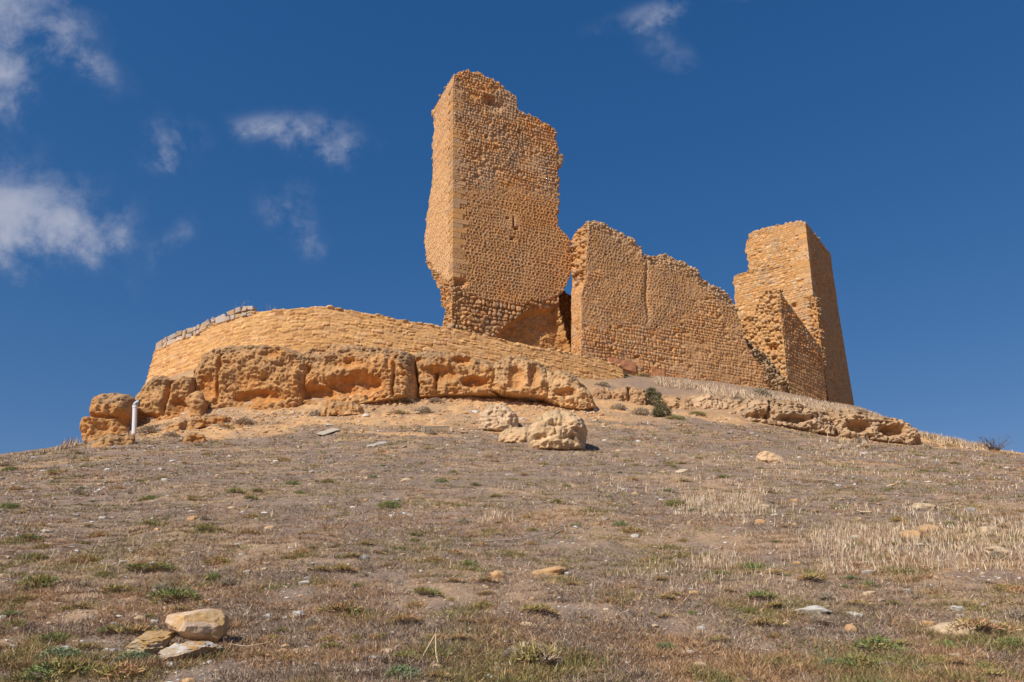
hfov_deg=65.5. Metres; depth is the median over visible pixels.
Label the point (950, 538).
cushion plant
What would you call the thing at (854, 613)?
stone
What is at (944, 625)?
stone
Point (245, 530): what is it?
cushion plant
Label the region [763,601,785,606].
cushion plant
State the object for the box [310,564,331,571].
cushion plant
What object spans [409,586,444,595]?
cushion plant
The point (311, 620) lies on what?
cushion plant
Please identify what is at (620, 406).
shrub
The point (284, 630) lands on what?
cushion plant
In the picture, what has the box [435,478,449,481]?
cushion plant
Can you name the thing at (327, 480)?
cushion plant
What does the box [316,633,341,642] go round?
cushion plant
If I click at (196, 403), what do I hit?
boulder
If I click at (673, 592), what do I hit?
cushion plant
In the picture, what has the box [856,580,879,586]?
cushion plant
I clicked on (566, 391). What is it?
boulder
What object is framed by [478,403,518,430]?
boulder
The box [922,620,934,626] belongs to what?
stone
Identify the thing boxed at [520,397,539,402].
shrub
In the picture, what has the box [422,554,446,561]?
cushion plant
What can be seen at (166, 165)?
sky
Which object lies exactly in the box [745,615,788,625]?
cushion plant
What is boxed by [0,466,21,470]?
cushion plant
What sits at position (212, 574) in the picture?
cushion plant
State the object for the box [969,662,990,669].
cushion plant
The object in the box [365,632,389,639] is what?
cushion plant
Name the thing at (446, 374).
cliff block
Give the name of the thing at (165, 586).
cushion plant
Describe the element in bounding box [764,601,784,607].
cushion plant
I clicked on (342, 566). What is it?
cushion plant
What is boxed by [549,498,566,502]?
cushion plant
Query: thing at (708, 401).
rock outcrop
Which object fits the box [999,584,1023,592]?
cushion plant
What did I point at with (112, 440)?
rock ledge
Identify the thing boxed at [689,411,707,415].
shrub
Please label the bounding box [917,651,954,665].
cushion plant
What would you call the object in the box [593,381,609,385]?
shrub
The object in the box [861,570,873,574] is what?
stone
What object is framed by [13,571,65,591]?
cushion plant
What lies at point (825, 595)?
cushion plant
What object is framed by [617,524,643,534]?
cushion plant
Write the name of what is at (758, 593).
cushion plant
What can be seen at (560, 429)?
boulder
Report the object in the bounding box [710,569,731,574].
cushion plant
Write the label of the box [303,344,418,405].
cliff block
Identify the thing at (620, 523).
cushion plant
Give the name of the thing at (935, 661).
cushion plant
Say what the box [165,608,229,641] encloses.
rock
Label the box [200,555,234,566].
cushion plant
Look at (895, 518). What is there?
cushion plant
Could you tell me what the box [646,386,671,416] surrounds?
juniper bush
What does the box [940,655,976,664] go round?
cushion plant
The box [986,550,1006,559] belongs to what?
cushion plant
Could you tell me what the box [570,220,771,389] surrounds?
curtain wall
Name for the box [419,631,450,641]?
cushion plant
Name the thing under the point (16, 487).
cushion plant
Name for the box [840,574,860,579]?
cushion plant
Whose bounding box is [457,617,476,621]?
cushion plant
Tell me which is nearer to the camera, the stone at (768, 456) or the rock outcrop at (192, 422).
the stone at (768, 456)
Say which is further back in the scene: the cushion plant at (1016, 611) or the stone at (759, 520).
the stone at (759, 520)
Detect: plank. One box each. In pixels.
[316,428,339,434]
[367,441,388,446]
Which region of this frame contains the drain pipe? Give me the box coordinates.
[132,400,139,433]
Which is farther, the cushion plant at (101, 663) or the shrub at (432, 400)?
the shrub at (432, 400)
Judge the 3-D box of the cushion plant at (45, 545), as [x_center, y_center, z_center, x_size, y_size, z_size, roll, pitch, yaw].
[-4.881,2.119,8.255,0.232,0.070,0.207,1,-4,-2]
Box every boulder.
[185,391,207,415]
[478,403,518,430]
[498,426,527,442]
[527,409,586,450]
[543,370,595,409]
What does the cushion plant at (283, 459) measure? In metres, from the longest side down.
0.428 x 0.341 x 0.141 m
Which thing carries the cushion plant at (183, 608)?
on the ground at (610, 420)
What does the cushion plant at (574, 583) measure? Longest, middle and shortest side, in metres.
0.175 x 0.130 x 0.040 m
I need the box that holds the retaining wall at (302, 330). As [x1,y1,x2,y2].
[145,305,623,383]
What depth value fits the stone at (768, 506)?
11.26 m
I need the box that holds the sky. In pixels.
[0,0,1023,453]
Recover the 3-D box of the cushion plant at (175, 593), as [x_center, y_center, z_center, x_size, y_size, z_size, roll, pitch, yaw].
[-2.533,1.913,6.032,0.482,0.154,0.457,2,-37,-6]
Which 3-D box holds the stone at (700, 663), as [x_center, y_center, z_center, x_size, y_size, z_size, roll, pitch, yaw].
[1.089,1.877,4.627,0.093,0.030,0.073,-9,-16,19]
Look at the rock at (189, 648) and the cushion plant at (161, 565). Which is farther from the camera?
the cushion plant at (161, 565)
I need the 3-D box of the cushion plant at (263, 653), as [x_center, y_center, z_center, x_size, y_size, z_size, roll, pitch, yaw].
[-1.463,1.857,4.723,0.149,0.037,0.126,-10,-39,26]
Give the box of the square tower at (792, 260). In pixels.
[733,220,853,404]
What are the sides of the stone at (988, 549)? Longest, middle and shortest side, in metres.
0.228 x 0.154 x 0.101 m
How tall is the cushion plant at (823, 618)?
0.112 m
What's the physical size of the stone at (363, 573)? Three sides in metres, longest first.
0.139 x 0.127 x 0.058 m
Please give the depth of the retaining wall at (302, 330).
44.11 m
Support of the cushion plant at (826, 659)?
on the ground at (610, 420)
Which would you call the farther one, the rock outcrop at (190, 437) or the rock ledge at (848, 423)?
the rock ledge at (848, 423)
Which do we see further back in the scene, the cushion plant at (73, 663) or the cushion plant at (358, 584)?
the cushion plant at (358, 584)
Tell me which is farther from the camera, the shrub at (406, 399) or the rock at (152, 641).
the shrub at (406, 399)
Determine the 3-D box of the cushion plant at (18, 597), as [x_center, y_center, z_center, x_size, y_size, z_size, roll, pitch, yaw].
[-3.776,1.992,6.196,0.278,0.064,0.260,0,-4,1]
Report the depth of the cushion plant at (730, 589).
6.15 m
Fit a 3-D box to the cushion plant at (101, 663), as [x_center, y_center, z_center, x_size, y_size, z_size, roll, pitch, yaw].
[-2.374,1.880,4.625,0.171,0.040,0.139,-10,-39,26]
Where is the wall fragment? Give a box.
[558,291,571,351]
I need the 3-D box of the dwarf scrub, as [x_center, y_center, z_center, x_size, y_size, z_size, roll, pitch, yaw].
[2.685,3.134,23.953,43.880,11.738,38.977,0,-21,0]
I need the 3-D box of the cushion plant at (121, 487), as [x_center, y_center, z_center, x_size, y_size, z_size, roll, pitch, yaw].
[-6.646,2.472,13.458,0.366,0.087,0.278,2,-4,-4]
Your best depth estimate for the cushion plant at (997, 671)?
4.31 m
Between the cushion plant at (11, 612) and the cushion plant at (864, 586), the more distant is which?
the cushion plant at (864, 586)
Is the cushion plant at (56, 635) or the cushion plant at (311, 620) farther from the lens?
the cushion plant at (311, 620)
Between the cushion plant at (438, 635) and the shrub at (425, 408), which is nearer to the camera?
the cushion plant at (438, 635)
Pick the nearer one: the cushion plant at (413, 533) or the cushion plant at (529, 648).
the cushion plant at (529, 648)
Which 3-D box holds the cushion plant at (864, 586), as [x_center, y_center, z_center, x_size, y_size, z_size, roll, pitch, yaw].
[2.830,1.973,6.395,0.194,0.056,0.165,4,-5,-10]
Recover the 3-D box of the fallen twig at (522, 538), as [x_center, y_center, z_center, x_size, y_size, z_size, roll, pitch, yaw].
[0.238,2.074,8.608,1.189,0.257,0.294,17,-27,-39]
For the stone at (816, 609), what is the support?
on the ground at (610, 420)
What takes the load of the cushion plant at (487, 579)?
on the ground at (610, 420)
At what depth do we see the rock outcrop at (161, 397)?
36.58 m
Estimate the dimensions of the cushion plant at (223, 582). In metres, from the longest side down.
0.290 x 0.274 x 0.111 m
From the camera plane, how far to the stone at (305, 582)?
6.45 m
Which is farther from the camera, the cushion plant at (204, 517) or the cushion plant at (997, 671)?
the cushion plant at (204, 517)
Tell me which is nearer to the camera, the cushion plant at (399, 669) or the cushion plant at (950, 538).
the cushion plant at (399, 669)
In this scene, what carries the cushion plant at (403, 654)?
on the ground at (610, 420)
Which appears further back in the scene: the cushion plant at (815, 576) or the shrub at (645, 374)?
the shrub at (645, 374)
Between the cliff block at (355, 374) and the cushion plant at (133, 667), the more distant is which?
the cliff block at (355, 374)
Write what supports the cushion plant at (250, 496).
on the ground at (610, 420)
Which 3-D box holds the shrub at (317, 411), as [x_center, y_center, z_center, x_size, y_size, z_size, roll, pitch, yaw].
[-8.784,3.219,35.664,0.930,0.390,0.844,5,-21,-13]
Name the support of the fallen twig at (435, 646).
on the ground at (610, 420)
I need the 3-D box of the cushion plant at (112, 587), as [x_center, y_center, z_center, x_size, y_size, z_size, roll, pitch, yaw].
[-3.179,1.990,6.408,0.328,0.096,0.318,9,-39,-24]
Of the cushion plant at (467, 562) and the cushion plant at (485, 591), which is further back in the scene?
the cushion plant at (467, 562)
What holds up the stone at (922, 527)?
on the ground at (610, 420)
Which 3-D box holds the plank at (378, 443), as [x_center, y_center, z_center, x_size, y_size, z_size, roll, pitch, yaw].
[-4.302,3.308,25.607,0.278,0.757,2.530,0,-21,1]
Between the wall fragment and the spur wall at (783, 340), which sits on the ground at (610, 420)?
the spur wall at (783, 340)
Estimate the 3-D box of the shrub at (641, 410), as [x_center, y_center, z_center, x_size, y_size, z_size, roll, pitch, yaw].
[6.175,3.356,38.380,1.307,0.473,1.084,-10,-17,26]
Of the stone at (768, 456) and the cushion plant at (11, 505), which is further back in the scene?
the stone at (768, 456)
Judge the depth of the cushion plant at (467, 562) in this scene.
7.23 m
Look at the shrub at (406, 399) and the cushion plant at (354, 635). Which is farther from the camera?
the shrub at (406, 399)
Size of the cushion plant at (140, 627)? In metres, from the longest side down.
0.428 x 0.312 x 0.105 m
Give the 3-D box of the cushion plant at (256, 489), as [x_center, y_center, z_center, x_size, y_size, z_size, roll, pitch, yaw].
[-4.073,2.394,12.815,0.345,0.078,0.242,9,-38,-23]
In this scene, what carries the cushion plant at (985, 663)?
on the ground at (610, 420)
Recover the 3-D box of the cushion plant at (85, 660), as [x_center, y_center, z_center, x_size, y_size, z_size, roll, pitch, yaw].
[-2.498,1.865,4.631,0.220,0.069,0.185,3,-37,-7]
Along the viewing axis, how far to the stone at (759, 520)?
9.66 m
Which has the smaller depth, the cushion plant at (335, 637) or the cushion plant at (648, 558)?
the cushion plant at (335, 637)
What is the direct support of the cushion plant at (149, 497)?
on the ground at (610, 420)
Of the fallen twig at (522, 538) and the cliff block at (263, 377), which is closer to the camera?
the fallen twig at (522, 538)
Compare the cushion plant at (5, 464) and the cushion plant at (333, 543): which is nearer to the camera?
the cushion plant at (333, 543)
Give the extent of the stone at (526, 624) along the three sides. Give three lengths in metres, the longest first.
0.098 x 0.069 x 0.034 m
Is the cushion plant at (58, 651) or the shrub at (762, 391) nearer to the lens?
the cushion plant at (58, 651)
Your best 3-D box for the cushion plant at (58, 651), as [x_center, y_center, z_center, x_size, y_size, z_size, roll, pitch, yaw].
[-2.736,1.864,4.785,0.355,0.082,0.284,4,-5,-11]
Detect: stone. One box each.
[180,678,195,681]
[186,516,197,519]
[292,610,303,615]
[298,580,310,584]
[488,570,505,577]
[520,621,533,625]
[531,566,569,574]
[694,661,706,665]
[754,519,764,522]
[755,451,787,461]
[759,504,770,508]
[792,605,831,613]
[844,624,856,632]
[845,612,862,616]
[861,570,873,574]
[862,591,875,595]
[898,530,920,537]
[912,503,936,508]
[917,524,939,531]
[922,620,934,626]
[924,621,977,635]
[950,605,963,610]
[966,507,977,511]
[978,526,999,532]
[983,546,1009,553]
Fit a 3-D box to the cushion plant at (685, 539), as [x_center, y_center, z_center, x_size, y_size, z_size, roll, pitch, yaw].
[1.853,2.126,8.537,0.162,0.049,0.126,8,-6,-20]
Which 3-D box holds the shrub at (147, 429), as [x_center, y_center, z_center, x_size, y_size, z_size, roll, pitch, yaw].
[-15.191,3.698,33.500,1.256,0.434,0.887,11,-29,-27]
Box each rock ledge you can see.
[90,434,135,447]
[734,397,835,435]
[826,409,920,444]
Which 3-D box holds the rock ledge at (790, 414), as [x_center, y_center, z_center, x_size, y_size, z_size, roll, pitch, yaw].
[13.687,4.055,40.792,5.046,2.228,3.864,0,-21,0]
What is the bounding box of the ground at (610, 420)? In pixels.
[0,370,1023,681]
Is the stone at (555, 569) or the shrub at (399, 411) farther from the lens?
the shrub at (399, 411)
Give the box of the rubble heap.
[746,339,790,392]
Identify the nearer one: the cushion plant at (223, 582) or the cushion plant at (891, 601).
the cushion plant at (891, 601)
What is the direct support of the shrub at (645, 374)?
on the ground at (610, 420)
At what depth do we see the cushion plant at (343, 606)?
5.58 m
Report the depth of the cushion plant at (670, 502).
11.28 m
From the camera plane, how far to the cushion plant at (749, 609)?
5.67 m
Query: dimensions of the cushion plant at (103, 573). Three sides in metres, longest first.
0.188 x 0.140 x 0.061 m
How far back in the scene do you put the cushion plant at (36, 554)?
7.71 m
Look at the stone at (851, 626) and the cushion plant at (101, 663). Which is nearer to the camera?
the cushion plant at (101, 663)
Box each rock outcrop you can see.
[79,393,135,441]
[135,375,195,425]
[163,414,230,431]
[182,432,206,442]
[321,402,363,415]
[592,387,611,398]
[611,386,646,404]
[663,395,694,409]
[689,393,740,409]
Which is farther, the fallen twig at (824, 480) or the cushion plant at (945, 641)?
the fallen twig at (824, 480)
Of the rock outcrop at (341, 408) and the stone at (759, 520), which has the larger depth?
the rock outcrop at (341, 408)
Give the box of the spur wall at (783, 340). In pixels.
[748,288,826,401]
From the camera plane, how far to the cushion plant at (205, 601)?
5.86 m
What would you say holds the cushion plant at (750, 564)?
on the ground at (610, 420)
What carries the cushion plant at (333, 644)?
on the ground at (610, 420)
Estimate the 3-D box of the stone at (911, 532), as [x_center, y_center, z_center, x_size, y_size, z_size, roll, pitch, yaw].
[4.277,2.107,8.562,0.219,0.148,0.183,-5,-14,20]
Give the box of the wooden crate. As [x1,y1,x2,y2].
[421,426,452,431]
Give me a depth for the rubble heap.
56.50 m
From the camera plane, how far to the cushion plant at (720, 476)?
14.88 m
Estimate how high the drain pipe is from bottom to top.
1.707 m
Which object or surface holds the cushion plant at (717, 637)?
on the ground at (610, 420)
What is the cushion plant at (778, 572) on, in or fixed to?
on the ground at (610, 420)
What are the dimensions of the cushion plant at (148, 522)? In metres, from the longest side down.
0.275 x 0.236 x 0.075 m
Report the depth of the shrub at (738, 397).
42.81 m
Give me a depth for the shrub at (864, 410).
47.14 m
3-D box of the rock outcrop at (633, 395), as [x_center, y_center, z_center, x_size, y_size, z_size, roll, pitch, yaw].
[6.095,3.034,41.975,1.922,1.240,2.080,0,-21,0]
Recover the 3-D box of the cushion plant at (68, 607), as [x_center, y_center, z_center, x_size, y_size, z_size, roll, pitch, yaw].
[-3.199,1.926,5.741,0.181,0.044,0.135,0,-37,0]
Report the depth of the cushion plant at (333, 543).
7.77 m
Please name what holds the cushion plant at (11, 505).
on the ground at (610, 420)
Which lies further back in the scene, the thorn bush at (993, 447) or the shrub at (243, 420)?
the thorn bush at (993, 447)
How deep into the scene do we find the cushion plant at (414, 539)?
8.38 m
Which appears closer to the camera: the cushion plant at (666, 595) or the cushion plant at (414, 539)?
the cushion plant at (666, 595)
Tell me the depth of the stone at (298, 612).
5.63 m
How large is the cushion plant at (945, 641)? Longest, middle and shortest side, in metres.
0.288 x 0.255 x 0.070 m
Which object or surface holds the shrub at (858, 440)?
on the ground at (610, 420)
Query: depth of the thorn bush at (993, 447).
37.38 m
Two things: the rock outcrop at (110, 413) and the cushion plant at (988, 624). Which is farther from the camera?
the rock outcrop at (110, 413)
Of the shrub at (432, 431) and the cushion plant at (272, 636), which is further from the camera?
the shrub at (432, 431)
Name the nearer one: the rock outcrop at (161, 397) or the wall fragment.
the rock outcrop at (161, 397)
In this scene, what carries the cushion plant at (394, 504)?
on the ground at (610, 420)
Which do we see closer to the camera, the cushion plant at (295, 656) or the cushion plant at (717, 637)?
the cushion plant at (295, 656)
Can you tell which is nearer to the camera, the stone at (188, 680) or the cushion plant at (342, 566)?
the stone at (188, 680)
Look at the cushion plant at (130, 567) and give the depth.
7.01 m
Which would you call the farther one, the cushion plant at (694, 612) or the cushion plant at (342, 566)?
the cushion plant at (342, 566)
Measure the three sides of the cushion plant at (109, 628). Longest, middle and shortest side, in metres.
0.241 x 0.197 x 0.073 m
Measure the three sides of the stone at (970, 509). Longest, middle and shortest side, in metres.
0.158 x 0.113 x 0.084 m
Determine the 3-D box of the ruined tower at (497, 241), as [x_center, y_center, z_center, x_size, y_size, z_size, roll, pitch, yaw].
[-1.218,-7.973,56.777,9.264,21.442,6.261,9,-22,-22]
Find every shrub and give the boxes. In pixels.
[135,424,161,433]
[162,431,181,436]
[214,423,232,427]
[232,417,259,424]
[306,409,320,415]
[388,409,410,413]
[399,397,416,401]
[414,406,432,412]
[422,428,437,433]
[427,397,444,401]
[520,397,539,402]
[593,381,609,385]
[610,403,629,409]
[630,406,649,414]
[633,372,653,376]
[665,415,686,418]
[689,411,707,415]
[731,395,744,400]
[746,385,775,396]
[851,437,870,442]
[855,408,869,413]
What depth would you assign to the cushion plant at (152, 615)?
5.51 m
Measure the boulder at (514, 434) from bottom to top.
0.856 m
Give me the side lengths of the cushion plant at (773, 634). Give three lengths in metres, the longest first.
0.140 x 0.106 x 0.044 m
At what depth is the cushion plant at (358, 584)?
6.30 m
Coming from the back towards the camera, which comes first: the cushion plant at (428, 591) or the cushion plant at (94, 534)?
the cushion plant at (94, 534)
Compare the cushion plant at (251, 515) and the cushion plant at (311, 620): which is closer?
the cushion plant at (311, 620)
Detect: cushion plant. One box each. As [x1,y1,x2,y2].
[0,460,15,466]
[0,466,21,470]
[0,501,20,508]
[1,652,100,681]
[2,610,25,615]
[3,617,28,627]
[5,485,25,490]
[11,593,40,602]
[13,532,47,540]
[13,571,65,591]
[14,510,29,513]
[15,551,49,560]
[32,543,51,548]
[32,630,70,643]
[36,645,87,659]
[44,470,59,474]
[55,605,76,609]
[65,657,96,664]
[66,553,103,564]
[67,487,86,493]
[68,640,103,649]
[69,602,94,608]
[80,530,112,538]
[81,657,161,681]
[92,661,108,666]
[93,570,113,576]
[95,623,127,631]
[98,583,136,592]
[98,664,122,677]
[110,485,126,488]
[111,650,145,661]
[112,621,164,633]
[112,649,150,663]
[120,560,158,570]
[136,495,160,500]
[138,520,159,524]
[140,560,179,570]
[144,613,158,617]
[145,584,201,603]
[149,582,173,590]
[155,475,169,479]
[169,605,193,610]
[186,496,201,499]
[192,524,221,530]
[192,599,216,605]
[197,515,209,519]
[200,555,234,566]
[202,570,224,579]
[214,576,243,586]
[226,485,247,493]
[235,528,261,533]
[242,513,262,518]
[243,494,259,499]
[250,488,265,491]
[254,652,271,656]
[256,633,282,642]
[273,652,303,661]
[274,626,290,631]
[276,456,291,461]
[285,480,301,484]
[287,547,312,554]
[300,624,324,632]
[304,617,316,624]
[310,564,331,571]
[315,600,365,612]
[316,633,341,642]
[320,640,345,647]
[321,478,333,482]
[326,541,343,547]
[328,563,359,571]
[341,633,362,642]
[343,552,363,556]
[350,581,363,586]
[354,540,374,544]
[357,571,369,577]
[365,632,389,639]
[374,499,401,507]
[380,663,424,681]
[385,612,427,623]
[386,649,423,660]
[401,600,426,608]
[408,531,425,536]
[409,537,420,541]
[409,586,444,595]
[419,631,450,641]
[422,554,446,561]
[425,669,453,677]
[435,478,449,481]
[443,576,466,581]
[447,632,473,639]
[455,517,470,524]
[457,559,478,566]
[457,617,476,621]
[469,599,494,610]
[471,575,503,582]
[475,589,495,594]
[500,646,519,656]
[506,637,562,662]
[516,602,559,614]
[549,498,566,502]
[564,581,578,584]
[611,520,627,526]
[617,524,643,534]
[639,556,657,562]
[649,574,669,580]
[654,641,675,649]
[655,592,675,599]
[657,612,673,617]
[662,498,689,506]
[667,590,685,594]
[677,537,690,541]
[687,610,699,615]
[707,633,732,641]
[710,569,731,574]
[715,474,730,478]
[718,587,738,591]
[731,561,764,570]
[741,589,775,598]
[741,607,761,614]
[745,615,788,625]
[760,568,786,574]
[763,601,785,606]
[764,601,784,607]
[767,631,783,638]
[792,571,827,580]
[805,611,837,623]
[813,657,838,668]
[816,591,835,599]
[832,649,893,674]
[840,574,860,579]
[842,599,873,606]
[845,633,914,657]
[855,583,875,590]
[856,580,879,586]
[884,638,917,645]
[885,600,904,605]
[888,515,913,522]
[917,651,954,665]
[923,660,944,664]
[927,638,964,648]
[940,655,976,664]
[942,443,958,446]
[944,521,959,525]
[944,535,966,541]
[946,614,1021,633]
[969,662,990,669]
[972,666,1009,676]
[973,660,1000,669]
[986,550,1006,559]
[990,582,1019,591]
[991,635,1023,648]
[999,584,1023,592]
[1001,605,1023,620]
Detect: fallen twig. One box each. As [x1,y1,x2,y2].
[232,641,270,646]
[422,634,437,662]
[484,527,562,541]
[812,479,835,482]
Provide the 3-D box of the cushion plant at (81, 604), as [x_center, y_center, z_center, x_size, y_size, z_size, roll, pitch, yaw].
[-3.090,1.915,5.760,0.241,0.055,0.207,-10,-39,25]
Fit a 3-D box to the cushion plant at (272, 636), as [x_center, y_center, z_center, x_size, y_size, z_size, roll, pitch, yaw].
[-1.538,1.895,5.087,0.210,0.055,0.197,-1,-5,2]
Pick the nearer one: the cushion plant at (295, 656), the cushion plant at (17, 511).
the cushion plant at (295, 656)
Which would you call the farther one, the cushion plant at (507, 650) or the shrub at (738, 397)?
the shrub at (738, 397)
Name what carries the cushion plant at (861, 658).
on the ground at (610, 420)
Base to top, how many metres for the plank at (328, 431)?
0.612 m
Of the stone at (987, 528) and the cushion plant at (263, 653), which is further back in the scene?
the stone at (987, 528)
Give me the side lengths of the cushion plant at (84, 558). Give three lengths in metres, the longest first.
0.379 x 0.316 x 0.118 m
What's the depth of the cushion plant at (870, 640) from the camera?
4.85 m
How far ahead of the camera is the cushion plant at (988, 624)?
5.15 m
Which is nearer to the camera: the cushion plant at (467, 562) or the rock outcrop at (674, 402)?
the cushion plant at (467, 562)
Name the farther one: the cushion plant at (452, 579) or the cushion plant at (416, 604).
the cushion plant at (452, 579)
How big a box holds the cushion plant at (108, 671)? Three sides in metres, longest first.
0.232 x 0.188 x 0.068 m
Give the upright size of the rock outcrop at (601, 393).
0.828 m
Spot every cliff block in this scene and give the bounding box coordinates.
[193,345,308,409]
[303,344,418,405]
[414,351,496,397]
[491,355,548,401]
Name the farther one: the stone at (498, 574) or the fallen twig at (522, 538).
the fallen twig at (522, 538)
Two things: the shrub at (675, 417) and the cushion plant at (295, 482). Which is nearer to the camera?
the cushion plant at (295, 482)
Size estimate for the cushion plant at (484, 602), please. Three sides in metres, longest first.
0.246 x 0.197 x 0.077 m
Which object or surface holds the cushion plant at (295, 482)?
on the ground at (610, 420)
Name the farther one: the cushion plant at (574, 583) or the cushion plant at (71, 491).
the cushion plant at (71, 491)
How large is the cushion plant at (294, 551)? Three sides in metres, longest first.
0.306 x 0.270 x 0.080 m
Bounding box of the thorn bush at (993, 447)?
[977,434,1010,450]
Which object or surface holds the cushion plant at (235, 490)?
on the ground at (610, 420)
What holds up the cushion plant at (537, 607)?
on the ground at (610, 420)
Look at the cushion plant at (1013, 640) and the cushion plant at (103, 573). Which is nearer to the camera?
the cushion plant at (1013, 640)
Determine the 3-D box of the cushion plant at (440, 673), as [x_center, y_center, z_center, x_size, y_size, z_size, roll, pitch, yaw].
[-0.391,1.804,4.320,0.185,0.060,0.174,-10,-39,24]
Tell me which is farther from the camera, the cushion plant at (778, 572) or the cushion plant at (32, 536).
the cushion plant at (32, 536)
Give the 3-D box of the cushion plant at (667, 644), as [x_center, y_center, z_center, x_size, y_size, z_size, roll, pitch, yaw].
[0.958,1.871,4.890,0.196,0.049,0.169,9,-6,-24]
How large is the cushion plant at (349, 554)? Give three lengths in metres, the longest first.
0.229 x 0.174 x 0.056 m
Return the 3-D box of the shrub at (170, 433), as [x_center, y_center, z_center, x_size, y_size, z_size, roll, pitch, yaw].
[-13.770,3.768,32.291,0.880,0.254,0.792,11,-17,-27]
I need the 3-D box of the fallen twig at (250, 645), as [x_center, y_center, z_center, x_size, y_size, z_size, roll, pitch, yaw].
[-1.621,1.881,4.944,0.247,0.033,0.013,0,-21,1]
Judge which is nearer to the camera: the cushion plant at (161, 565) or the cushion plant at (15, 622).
the cushion plant at (15, 622)
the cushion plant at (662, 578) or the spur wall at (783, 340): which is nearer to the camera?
the cushion plant at (662, 578)
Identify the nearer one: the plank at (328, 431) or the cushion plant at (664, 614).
the cushion plant at (664, 614)
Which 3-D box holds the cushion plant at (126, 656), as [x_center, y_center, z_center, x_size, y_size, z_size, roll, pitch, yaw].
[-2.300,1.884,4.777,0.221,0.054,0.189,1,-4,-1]
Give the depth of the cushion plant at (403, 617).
5.26 m
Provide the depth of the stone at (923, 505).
11.21 m
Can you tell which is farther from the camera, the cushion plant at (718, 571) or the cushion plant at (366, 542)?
the cushion plant at (366, 542)
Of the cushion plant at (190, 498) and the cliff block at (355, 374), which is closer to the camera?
the cushion plant at (190, 498)
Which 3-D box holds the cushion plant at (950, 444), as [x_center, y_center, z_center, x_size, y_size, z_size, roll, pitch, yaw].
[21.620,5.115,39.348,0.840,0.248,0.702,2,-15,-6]
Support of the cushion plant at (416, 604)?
on the ground at (610, 420)
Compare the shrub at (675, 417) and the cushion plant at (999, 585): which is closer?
the cushion plant at (999, 585)
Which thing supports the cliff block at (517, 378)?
on the ground at (610, 420)
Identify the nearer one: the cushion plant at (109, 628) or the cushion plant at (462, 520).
the cushion plant at (109, 628)
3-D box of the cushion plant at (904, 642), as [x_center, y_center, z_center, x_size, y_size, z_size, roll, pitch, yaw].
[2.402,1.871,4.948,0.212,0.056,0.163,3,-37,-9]
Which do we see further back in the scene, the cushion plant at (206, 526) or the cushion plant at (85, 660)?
the cushion plant at (206, 526)
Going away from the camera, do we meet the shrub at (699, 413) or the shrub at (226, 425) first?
the shrub at (226, 425)
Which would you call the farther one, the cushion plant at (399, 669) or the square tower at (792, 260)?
the square tower at (792, 260)
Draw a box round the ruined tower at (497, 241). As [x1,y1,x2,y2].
[424,69,571,352]
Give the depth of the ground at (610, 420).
11.48 m
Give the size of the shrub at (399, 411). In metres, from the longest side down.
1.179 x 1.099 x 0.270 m
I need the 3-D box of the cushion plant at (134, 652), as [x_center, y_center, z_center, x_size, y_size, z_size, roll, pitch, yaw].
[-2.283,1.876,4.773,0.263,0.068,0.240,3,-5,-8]
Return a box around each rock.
[125,630,175,656]
[158,641,223,660]
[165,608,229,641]
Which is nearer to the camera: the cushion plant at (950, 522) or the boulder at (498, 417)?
the cushion plant at (950, 522)
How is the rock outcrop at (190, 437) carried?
on the ground at (610, 420)
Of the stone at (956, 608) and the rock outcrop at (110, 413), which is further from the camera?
the rock outcrop at (110, 413)
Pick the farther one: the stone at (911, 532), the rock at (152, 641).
the stone at (911, 532)
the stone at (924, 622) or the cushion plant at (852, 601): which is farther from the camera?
the cushion plant at (852, 601)
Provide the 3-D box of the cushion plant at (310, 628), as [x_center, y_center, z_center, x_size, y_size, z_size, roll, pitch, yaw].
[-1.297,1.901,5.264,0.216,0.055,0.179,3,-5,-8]
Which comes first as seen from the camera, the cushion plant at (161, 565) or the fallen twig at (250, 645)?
the fallen twig at (250, 645)
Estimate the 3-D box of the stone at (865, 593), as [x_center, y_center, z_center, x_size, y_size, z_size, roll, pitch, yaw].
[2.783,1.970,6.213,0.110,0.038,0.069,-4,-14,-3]
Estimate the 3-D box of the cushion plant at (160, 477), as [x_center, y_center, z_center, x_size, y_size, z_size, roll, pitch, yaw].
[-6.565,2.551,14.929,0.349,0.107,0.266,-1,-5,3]
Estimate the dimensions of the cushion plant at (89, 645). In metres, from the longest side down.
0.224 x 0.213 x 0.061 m
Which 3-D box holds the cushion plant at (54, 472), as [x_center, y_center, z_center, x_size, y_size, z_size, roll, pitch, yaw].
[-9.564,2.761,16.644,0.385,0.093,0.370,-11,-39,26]
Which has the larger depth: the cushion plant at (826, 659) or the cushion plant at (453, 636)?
the cushion plant at (453, 636)
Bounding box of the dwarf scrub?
[0,418,1023,681]
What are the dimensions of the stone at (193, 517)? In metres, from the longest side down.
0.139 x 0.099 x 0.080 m
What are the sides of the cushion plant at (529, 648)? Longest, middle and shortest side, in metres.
0.385 x 0.274 x 0.185 m

